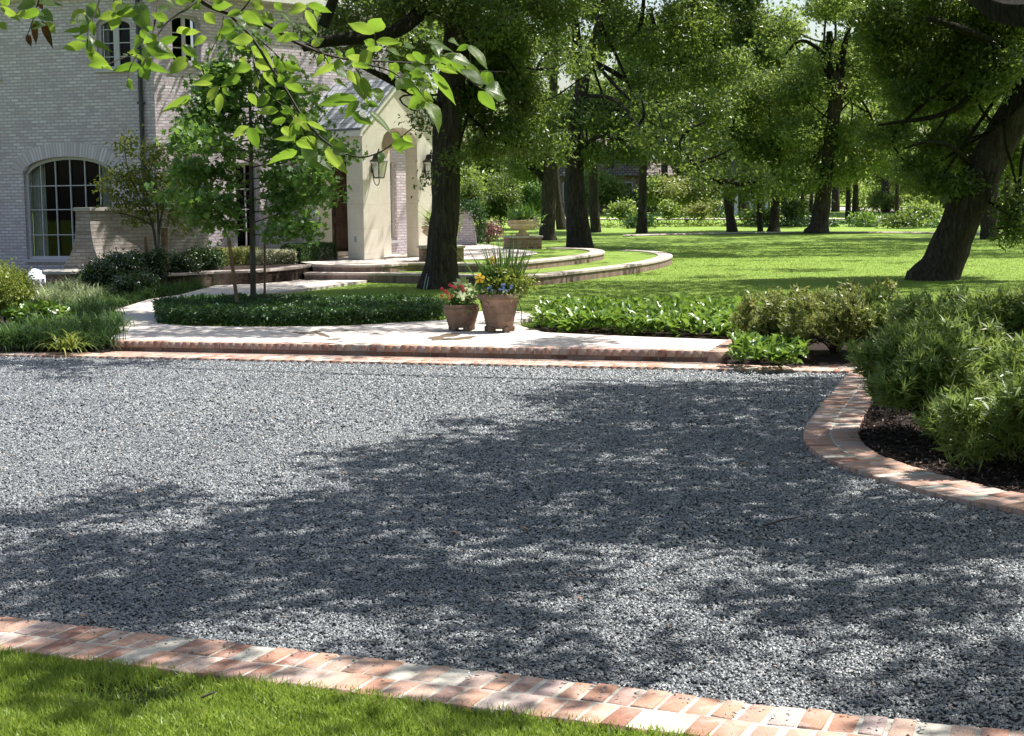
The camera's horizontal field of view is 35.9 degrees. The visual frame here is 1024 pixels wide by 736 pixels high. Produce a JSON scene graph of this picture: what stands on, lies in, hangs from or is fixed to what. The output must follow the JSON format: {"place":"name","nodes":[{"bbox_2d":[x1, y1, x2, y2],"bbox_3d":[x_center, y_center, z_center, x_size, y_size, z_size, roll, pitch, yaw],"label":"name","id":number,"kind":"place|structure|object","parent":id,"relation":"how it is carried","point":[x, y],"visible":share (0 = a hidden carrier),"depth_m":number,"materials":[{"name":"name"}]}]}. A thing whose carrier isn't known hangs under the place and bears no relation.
{"place":"outdoors","nodes":[
{"label":"outdoors","id":0,"kind":"place"},
{"bbox_2d":[0,642,752,735],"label":"lawn","id":1,"kind":"structure","parent":0,"point":[152,693],"depth_m":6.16,"materials":[{"name":"green plant"}]},
{"bbox_2d":[0,0,506,174],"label":"elm tree","id":2,"kind":"object","parent":1,"relation":"on","point":[139,14],"visible":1,"depth_m":3.89,"materials":[{"name":"green plant"}]},
{"bbox_2d":[296,244,537,263],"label":"terrace","id":3,"kind":"structure","parent":0,"point":[476,250],"depth_m":39.85,"materials":[{"name":"stone"}]},
{"bbox_2d":[457,198,490,244],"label":"vine pier","id":4,"kind":"structure","parent":3,"relation":"on","point":[466,234],"depth_m":49.83,"materials":[{"name":"brick"}]},
{"bbox_2d":[502,235,542,249],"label":"brick pedestal","id":5,"kind":"object","parent":3,"relation":"on","point":[536,239],"visible":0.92,"depth_m":45.66,"materials":[{"name":"grey stone"}]},
{"bbox_2d":[305,243,588,265],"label":"terrace lawn","id":6,"kind":"structure","parent":0,"point":[543,253],"depth_m":41.79,"materials":[{"name":"green plant"}]},
{"bbox_2d":[303,247,656,274],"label":"terrace lawn","id":7,"kind":"structure","parent":0,"point":[613,257],"depth_m":39.83,"materials":[{"name":"green plant"}]},
{"bbox_2d":[103,0,930,195],"label":"sky","id":8,"kind":"structure","parent":0,"point":[562,83],"materials":[{"name":"white"}]},
{"bbox_2d":[33,196,1023,328],"bbox_3d":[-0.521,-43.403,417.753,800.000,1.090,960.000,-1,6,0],"label":"ground","id":9,"kind":"structure","parent":0,"point":[613,237],"depth_m":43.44,"materials":[{"name":"green plant"}]},
{"bbox_2d":[0,345,113,352],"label":"bed edge","id":10,"kind":"object","parent":9,"relation":"on","point":[94,350],"visible":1,"depth_m":20.27,"materials":[{"name":"brown brick"}]},
{"bbox_2d":[0,285,202,338],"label":"planting bed","id":11,"kind":"object","parent":9,"relation":"on","point":[125,305],"visible":0.04,"depth_m":29.05,"materials":[{"name":"brown soil"}]},
{"bbox_2d":[0,257,37,324],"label":"shrub","id":12,"kind":"object","parent":11,"relation":"on","point":[14,284],"visible":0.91,"depth_m":23.42,"materials":[{"name":"green plant"}]},
{"bbox_2d":[0,293,71,327],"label":"leafy plant","id":13,"kind":"object","parent":11,"relation":"on","point":[30,306],"visible":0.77,"depth_m":23.18,"materials":[{"name":"green plant"}]},
{"bbox_2d":[42,269,83,287],"bbox_3d":[-9.450,-1.854,33.468,0.957,0.451,0.957,-1,6,0],"label":"bench","id":14,"kind":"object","parent":11,"relation":"on","point":[56,274],"depth_m":33.09,"materials":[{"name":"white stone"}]},
{"bbox_2d":[31,329,102,355],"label":"lily turf","id":15,"kind":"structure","parent":11,"relation":"on","point":[62,345],"depth_m":19.71,"materials":[{"name":"green plant"}]},
{"bbox_2d":[72,255,129,290],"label":"glossy shrub","id":16,"kind":"object","parent":11,"relation":"on","point":[101,273],"visible":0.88,"depth_m":30.72,"materials":[{"name":"green plant"}]},
{"bbox_2d":[78,320,130,350],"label":"lily turf","id":17,"kind":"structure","parent":11,"relation":"on","point":[105,337],"depth_m":20.28,"materials":[{"name":"green plant"}]},
{"bbox_2d":[88,246,148,275],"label":"glossy shrub","id":18,"kind":"object","parent":11,"relation":"on","point":[125,261],"visible":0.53,"depth_m":31.31,"materials":[{"name":"green plant"}]},
{"bbox_2d":[108,268,161,295],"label":"glossy shrub","id":19,"kind":"object","parent":11,"relation":"on","point":[143,279],"visible":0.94,"depth_m":29.84,"materials":[{"name":"green plant"}]},
{"bbox_2d":[90,124,196,285],"bbox_3d":[-7.645,-3.326,32.670,2.270,3.413,1.357,-1,6,0],"label":"crape myrtle","id":20,"kind":"object","parent":11,"relation":"on","point":[134,181],"visible":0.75,"depth_m":32.56,"materials":[{"name":"green plant"}]},
{"bbox_2d":[125,243,174,278],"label":"glossy shrub","id":21,"kind":"object","parent":11,"relation":"on","point":[154,258],"visible":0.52,"depth_m":32.09,"materials":[{"name":"green plant"}]},
{"bbox_2d":[64,206,208,268],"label":"garden wall","id":22,"kind":"structure","parent":9,"relation":"on","point":[98,231],"depth_m":34.25,"materials":[{"name":"brick"}]},
{"bbox_2d":[0,0,433,271],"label":"brick house","id":23,"kind":"structure","parent":9,"relation":"on","point":[65,115],"depth_m":38.29,"materials":[{"name":"paint"}]},
{"bbox_2d":[24,156,112,261],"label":"window","id":24,"kind":"structure","parent":23,"relation":"in","point":[60,185],"depth_m":39.20,"materials":[{"name":"glass"}]},
{"bbox_2d":[94,17,131,72],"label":"window","id":25,"kind":"structure","parent":23,"relation":"in","point":[118,40],"depth_m":37.40,"materials":[{"name":"paint"}]},
{"bbox_2d":[171,15,202,65],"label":"window","id":26,"kind":"structure","parent":23,"relation":"in","point":[180,20],"depth_m":38.24,"materials":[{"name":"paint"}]},
{"bbox_2d":[198,163,263,249],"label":"window","id":27,"kind":"structure","parent":23,"relation":"in","point":[243,238],"depth_m":39.80,"materials":[{"name":"glass"}]},
{"bbox_2d":[331,155,347,256],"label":"door","id":28,"kind":"structure","parent":23,"relation":"in","point":[339,214],"depth_m":41.39,"materials":[{"name":"brown wood"}]},
{"bbox_2d":[167,261,312,287],"bbox_3d":[-6.426,-2.138,36.114,4.000,0.300,7.112,-1,6,0],"label":"terrace bed","id":29,"kind":"object","parent":9,"relation":"on","point":[290,275],"visible":0.31,"depth_m":34.80,"materials":[{"name":"brown soil"}]},
{"bbox_2d":[167,249,205,275],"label":"glossy shrub","id":30,"kind":"object","parent":29,"relation":"on","point":[182,263],"visible":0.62,"depth_m":33.16,"materials":[{"name":"green plant"}]},
{"bbox_2d":[172,241,226,270],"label":"glossy shrub","id":31,"kind":"object","parent":29,"relation":"on","point":[209,260],"visible":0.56,"depth_m":34.87,"materials":[{"name":"green plant"}]},
{"bbox_2d":[209,245,262,265],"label":"box hedge","id":32,"kind":"object","parent":29,"relation":"on","point":[242,257],"visible":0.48,"depth_m":37.58,"materials":[{"name":"green plant"}]},
{"bbox_2d":[160,264,312,288],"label":"retaining wall","id":33,"kind":"structure","parent":29,"relation":"on","point":[218,276],"depth_m":33.76,"materials":[{"name":"brick"}]},
{"bbox_2d":[255,248,298,264],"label":"box hedge","id":34,"kind":"object","parent":29,"relation":"on","point":[277,252],"visible":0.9,"depth_m":37.62,"materials":[{"name":"green plant"}]},
{"bbox_2d":[279,241,338,263],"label":"box hedge","id":35,"kind":"object","parent":29,"relation":"on","point":[307,253],"visible":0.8,"depth_m":38.34,"materials":[{"name":"green plant"}]},
{"bbox_2d":[143,11,367,299],"bbox_3d":[-4.166,-3.188,24.812,3.638,4.784,3.458,-1,6,0],"label":"young maple","id":36,"kind":"object","parent":9,"relation":"on","point":[199,138],"visible":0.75,"depth_m":24.69,"materials":[{"name":"green plant"}]},
{"bbox_2d":[151,292,445,326],"bbox_3d":[-3.322,-0.924,24.321,4.790,0.401,4.141,-1,6,0],"label":"ground cover","id":37,"kind":"object","parent":9,"relation":"on","point":[286,309],"visible":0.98,"depth_m":23.08,"materials":[{"name":"green plant"}]},
{"bbox_2d":[388,0,443,80],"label":"broadleaf tree","id":38,"kind":"object","parent":9,"relation":"on","point":[428,28],"visible":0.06,"depth_m":75.90,"materials":[{"name":"green plant"}]},
{"bbox_2d":[108,351,724,364],"bbox_3d":[-1.444,-0.129,19.042,8.455,0.001,0.464,1,6,17],"label":"step footing","id":39,"kind":"object","parent":9,"relation":"on","point":[422,357],"visible":0.4,"depth_m":18.98,"materials":[{"name":"red brick"}]},
{"bbox_2d":[109,347,707,361],"bbox_3d":[-1.462,-0.169,19.264,8.200,0.080,0.100,1,6,17],"label":"step riser","id":40,"kind":"object","parent":39,"relation":"on","point":[494,355],"visible":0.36,"depth_m":19.10,"materials":[{"name":"red brick"}]},
{"bbox_2d":[111,279,726,349],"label":"walkway","id":41,"kind":"structure","parent":9,"relation":"on","point":[146,327],"depth_m":20.98,"materials":[{"name":"stone"}]},
{"bbox_2d":[95,339,729,356],"bbox_3d":[-1.470,-0.251,19.282,8.316,0.083,0.215,1,6,17],"label":"step nosing","id":42,"kind":"object","parent":41,"relation":"on","point":[603,351],"visible":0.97,"depth_m":19.09,"materials":[{"name":"brick"}]},
{"bbox_2d":[443,303,479,330],"bbox_3d":[-0.681,-0.685,21.295,0.490,0.355,0.490,-1,6,0],"label":"terracotta pot","id":43,"kind":"object","parent":41,"relation":"on","point":[457,317],"visible":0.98,"depth_m":21.12,"materials":[{"name":"ceramic"}]},
{"bbox_2d":[450,274,479,312],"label":"mottled leaf plant","id":44,"kind":"object","parent":43,"relation":"in","point":[467,296],"visible":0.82,"depth_m":21.20,"materials":[{"name":"green plant"}]},
{"bbox_2d":[477,294,520,332],"bbox_3d":[-0.168,-0.735,20.997,0.580,0.505,0.580,-1,6,0],"label":"terracotta pot","id":45,"kind":"object","parent":41,"relation":"on","point":[499,311],"visible":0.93,"depth_m":20.82,"materials":[{"name":"ceramic"}]},
{"bbox_2d":[454,231,545,293],"bbox_3d":[-0.162,-1.398,20.891,1.278,0.920,0.725,-1,6,0],"label":"rush plant","id":46,"kind":"object","parent":45,"relation":"in","point":[507,263],"visible":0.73,"depth_m":20.91,"materials":[{"name":"green plant"}]},
{"bbox_2d":[479,265,529,299],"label":"golden bush","id":47,"kind":"object","parent":45,"relation":"in","point":[498,280],"visible":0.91,"depth_m":20.85,"materials":[{"name":"green plant"}]},
{"bbox_2d":[281,0,613,289],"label":"oak tree","id":48,"kind":"object","parent":9,"relation":"on","point":[501,39],"visible":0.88,"depth_m":31.93,"materials":[{"name":"green plant"}]},
{"bbox_2d":[312,248,604,271],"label":"curved wall","id":49,"kind":"structure","parent":9,"relation":"on","point":[592,255],"depth_m":36.14,"materials":[{"name":"stone"}]},
{"bbox_2d":[459,170,486,225],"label":"shrub","id":50,"kind":"object","parent":9,"relation":"on","point":[469,190],"visible":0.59,"depth_m":78.55,"materials":[{"name":"green plant"}]},
{"bbox_2d":[304,250,672,285],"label":"curved wall","id":51,"kind":"structure","parent":9,"relation":"on","point":[662,259],"depth_m":35.15,"materials":[{"name":"stone"}]},
{"bbox_2d":[475,167,526,232],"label":"shrub","id":52,"kind":"object","parent":9,"relation":"on","point":[502,194],"visible":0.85,"depth_m":81.33,"materials":[{"name":"green plant"}]},
{"bbox_2d":[0,356,1023,735],"bbox_3d":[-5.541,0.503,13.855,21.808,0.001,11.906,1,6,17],"label":"gravel court","id":53,"kind":"object","parent":9,"relation":"on","point":[670,614],"visible":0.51,"depth_m":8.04,"materials":[{"name":"grey gravel"}]},
{"bbox_2d":[0,351,856,374],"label":"brick edging","id":54,"kind":"object","parent":53,"relation":"on","point":[585,365],"visible":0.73,"depth_m":18.30,"materials":[{"name":"red brick"}]},
{"bbox_2d":[0,616,1023,735],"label":"brick edging","id":55,"kind":"object","parent":9,"relation":"on","point":[668,709],"visible":0.84,"depth_m":6.09,"materials":[{"name":"red brick"}]},
{"bbox_2d":[31,46,1021,208],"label":"distant woodland","id":56,"kind":"object","parent":9,"relation":"on","point":[863,187],"visible":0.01,"depth_m":156.47,"materials":[{"name":"green plant"}]},
{"bbox_2d":[516,177,541,221],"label":"shrub","id":57,"kind":"object","parent":9,"relation":"on","point":[531,193],"visible":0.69,"depth_m":88.25,"materials":[{"name":"green plant"}]},
{"bbox_2d":[488,33,599,239],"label":"oak tree","id":58,"kind":"object","parent":9,"relation":"on","point":[548,208],"visible":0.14,"depth_m":68.15,"materials":[{"name":"green plant"}]},
{"bbox_2d":[555,124,565,229],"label":"oak tree","id":59,"kind":"object","parent":9,"relation":"on","point":[560,219],"depth_m":85.63,"materials":[{"name":"brown plant"}]},
{"bbox_2d":[562,59,630,232],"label":"oak tree","id":60,"kind":"object","parent":9,"relation":"on","point":[595,223],"visible":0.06,"depth_m":80.63,"materials":[{"name":"brown plant"}]},
{"bbox_2d":[584,165,632,213],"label":"shrub","id":61,"kind":"object","parent":9,"relation":"on","point":[610,189],"visible":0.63,"depth_m":120.76,"materials":[{"name":"green plant"}]},
{"bbox_2d":[559,137,674,212],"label":"neighbour house","id":62,"kind":"structure","parent":9,"relation":"on","point":[631,173],"depth_m":127.14,"materials":[{"name":"red brick"}]},
{"bbox_2d":[603,195,637,224],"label":"shrub","id":63,"kind":"object","parent":9,"relation":"on","point":[619,209],"visible":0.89,"depth_m":91.00,"materials":[{"name":"green plant"}]},
{"bbox_2d":[634,172,670,219],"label":"shrub","id":64,"kind":"object","parent":9,"relation":"on","point":[651,182],"visible":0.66,"depth_m":94.92,"materials":[{"name":"green plant"}]},
{"bbox_2d":[581,8,724,212],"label":"broadleaf tree","id":65,"kind":"object","parent":9,"relation":"on","point":[664,168],"visible":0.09,"depth_m":121.07,"materials":[{"name":"green plant"}]},
{"bbox_2d":[604,62,708,232],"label":"oak tree","id":66,"kind":"object","parent":9,"relation":"on","point":[642,227],"visible":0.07,"depth_m":78.63,"materials":[{"name":"brown plant"}]},
{"bbox_2d":[528,0,797,247],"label":"oak tree","id":67,"kind":"object","parent":9,"relation":"on","point":[652,132],"visible":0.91,"depth_m":55.41,"materials":[{"name":"green plant"}]},
{"bbox_2d":[610,1,742,87],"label":"broadleaf tree","id":68,"kind":"object","parent":9,"relation":"on","point":[625,58],"visible":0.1,"depth_m":118.91,"materials":[{"name":"green plant"}]},
{"bbox_2d":[601,216,756,227],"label":"planting","id":69,"kind":"object","parent":9,"relation":"on","point":[688,224],"visible":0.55,"depth_m":88.22,"materials":[{"name":"green plant"}]},
{"bbox_2d":[647,171,723,222],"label":"shrub","id":70,"kind":"object","parent":9,"relation":"on","point":[679,192],"visible":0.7,"depth_m":94.17,"materials":[{"name":"green plant"}]},
{"bbox_2d":[680,197,717,222],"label":"shrub","id":71,"kind":"object","parent":9,"relation":"on","point":[702,210],"visible":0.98,"depth_m":89.19,"materials":[{"name":"green plant"}]},
{"bbox_2d":[532,322,881,354],"bbox_3d":[7.112,-0.388,20.331,13.767,0.120,11.506,-1,6,0],"label":"mulch bed","id":72,"kind":"object","parent":9,"relation":"on","point":[818,349],"visible":0.05,"depth_m":20.88,"materials":[{"name":"brown soil"}]},
{"bbox_2d":[524,293,788,337],"bbox_3d":[1.912,-0.756,21.732,3.868,0.452,4.389,1,6,13],"label":"ground cover","id":73,"kind":"object","parent":72,"relation":"on","point":[653,314],"visible":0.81,"depth_m":20.95,"materials":[{"name":"green plant"}]},
{"bbox_2d":[724,326,811,368],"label":"ground cover","id":74,"kind":"object","parent":72,"relation":"on","point":[755,345],"visible":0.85,"depth_m":17.27,"materials":[{"name":"green plant"}]},
{"bbox_2d":[728,283,834,336],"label":"azalea bush","id":75,"kind":"object","parent":72,"relation":"on","point":[764,321],"visible":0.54,"depth_m":18.50,"materials":[{"name":"green plant"}]},
{"bbox_2d":[777,286,879,353],"bbox_3d":[3.539,-0.554,17.948,1.127,0.783,1.087,-1,6,0],"label":"azalea bush","id":76,"kind":"object","parent":72,"relation":"on","point":[844,313],"visible":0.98,"depth_m":17.71,"materials":[{"name":"green plant"}]},
{"bbox_2d":[808,275,900,307],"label":"azalea bush","id":77,"kind":"object","parent":72,"relation":"on","point":[852,287],"visible":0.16,"depth_m":19.90,"materials":[{"name":"green plant"}]},
{"bbox_2d":[832,281,909,347],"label":"azalea bush","id":78,"kind":"object","parent":72,"relation":"on","point":[880,301],"visible":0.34,"depth_m":17.88,"materials":[{"name":"green plant"}]},
{"bbox_2d":[683,38,783,231],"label":"oak tree","id":79,"kind":"object","parent":9,"relation":"on","point":[731,225],"visible":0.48,"depth_m":77.68,"materials":[{"name":"green plant"}]},
{"bbox_2d":[728,123,781,230],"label":"oak tree","id":80,"kind":"object","parent":9,"relation":"on","point":[759,221],"visible":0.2,"depth_m":79.24,"materials":[{"name":"green plant"}]},
{"bbox_2d":[704,0,818,123],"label":"broadleaf tree","id":81,"kind":"object","parent":9,"relation":"on","point":[747,11],"visible":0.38,"depth_m":116.07,"materials":[{"name":"green plant"}]},
{"bbox_2d":[708,35,821,210],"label":"broadleaf tree","id":82,"kind":"object","parent":9,"relation":"on","point":[755,51],"visible":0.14,"depth_m":115.33,"materials":[{"name":"green plant"}]},
{"bbox_2d":[729,62,847,231],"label":"oak tree","id":83,"kind":"object","parent":9,"relation":"on","point":[774,223],"visible":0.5,"depth_m":77.30,"materials":[{"name":"green plant"}]},
{"bbox_2d":[723,353,858,366],"bbox_3d":[8.198,0.022,16.133,12.282,0.094,0.488,1,6,17],"label":"bed edge","id":84,"kind":"object","parent":9,"relation":"on","point":[826,360],"visible":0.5,"depth_m":17.63,"materials":[{"name":"red brick"}]},
{"bbox_2d":[780,192,810,223],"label":"shrub","id":85,"kind":"object","parent":9,"relation":"on","point":[792,209],"visible":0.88,"depth_m":86.93,"materials":[{"name":"green plant"}]},
{"bbox_2d":[744,0,862,211],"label":"broadleaf tree","id":86,"kind":"object","parent":9,"relation":"on","point":[790,28],"visible":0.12,"depth_m":114.44,"materials":[{"name":"green plant"}]},
{"bbox_2d":[623,231,999,235],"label":"kerb wall","id":87,"kind":"structure","parent":9,"relation":"on","point":[775,232],"depth_m":74.58,"materials":[{"name":"stone"}]},
{"bbox_2d":[761,0,916,233],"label":"oak tree","id":88,"kind":"object","parent":9,"relation":"on","point":[831,61],"visible":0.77,"depth_m":74.09,"materials":[{"name":"green plant"}]},
{"bbox_2d":[756,212,979,228],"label":"planting","id":89,"kind":"object","parent":9,"relation":"on","point":[833,223],"visible":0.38,"depth_m":84.88,"materials":[{"name":"green plant"}]},
{"bbox_2d":[859,185,904,211],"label":"shrub","id":90,"kind":"object","parent":9,"relation":"on","point":[877,198],"visible":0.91,"depth_m":116.11,"materials":[{"name":"green plant"}]},
{"bbox_2d":[869,210,935,228],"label":"shrub","id":91,"kind":"object","parent":9,"relation":"on","point":[906,219],"visible":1,"depth_m":81.11,"materials":[{"name":"green plant"}]},
{"bbox_2d":[803,369,1023,516],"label":"brick edging","id":92,"kind":"object","parent":9,"relation":"on","point":[831,431],"visible":0.83,"depth_m":11.18,"materials":[{"name":"brick"}]},
{"bbox_2d":[900,199,944,221],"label":"shrub","id":93,"kind":"object","parent":9,"relation":"on","point":[929,209],"visible":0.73,"depth_m":84.05,"materials":[{"name":"green plant"}]},
{"bbox_2d":[836,0,1023,280],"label":"oak tree","id":94,"kind":"object","parent":9,"relation":"on","point":[979,55],"visible":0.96,"depth_m":32.90,"materials":[{"name":"green plant"}]},
{"bbox_2d":[858,399,1023,492],"bbox_3d":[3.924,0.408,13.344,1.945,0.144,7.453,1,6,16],"label":"mulch","id":95,"kind":"object","parent":9,"relation":"on","point":[909,441],"visible":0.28,"depth_m":11.55,"materials":[{"name":"black soil"}]},
{"bbox_2d":[842,314,1020,436],"bbox_3d":[3.268,0.043,12.302,1.671,0.968,1.335,-5,7,-34],"label":"long leaved bush","id":96,"kind":"object","parent":95,"relation":"on","point":[903,369],"visible":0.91,"depth_m":11.88,"materials":[{"name":"green plant"}]},
{"bbox_2d":[886,283,1011,332],"bbox_3d":[4.499,-0.393,15.678,1.579,0.946,1.270,-1,6,0],"label":"long leaved bush","id":97,"kind":"object","parent":95,"relation":"on","point":[902,309],"visible":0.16,"depth_m":15.71,"materials":[{"name":"green plant"}]},
{"bbox_2d":[910,395,1017,461],"bbox_3d":[3.344,0.416,11.262,0.973,0.505,0.844,5,8,41],"label":"long leaved bush","id":98,"kind":"object","parent":95,"relation":"on","point":[926,422],"visible":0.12,"depth_m":11.24,"materials":[{"name":"green plant"}]},
{"bbox_2d":[906,281,1023,366],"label":"long leaved bush","id":99,"kind":"object","parent":95,"relation":"on","point":[1001,313],"visible":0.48,"depth_m":14.05,"materials":[{"name":"green plant"}]},
{"bbox_2d":[928,328,1023,473],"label":"long leaved bush","id":100,"kind":"object","parent":95,"relation":"on","point":[1003,427],"visible":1,"depth_m":10.50,"materials":[{"name":"green plant"}]},
{"bbox_2d":[880,87,1010,239],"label":"oak tree","id":101,"kind":"object","parent":9,"relation":"on","point":[987,223],"visible":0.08,"depth_m":61.77,"materials":[{"name":"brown plant"}]},
{"bbox_2d":[968,0,1023,27],"bbox_3d":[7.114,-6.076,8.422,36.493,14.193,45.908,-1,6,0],"label":"shade oak","id":102,"kind":"object","parent":9,"relation":"on","point":[1008,12],"visible":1,"depth_m":19.99,"materials":[{"name":"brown plant"}]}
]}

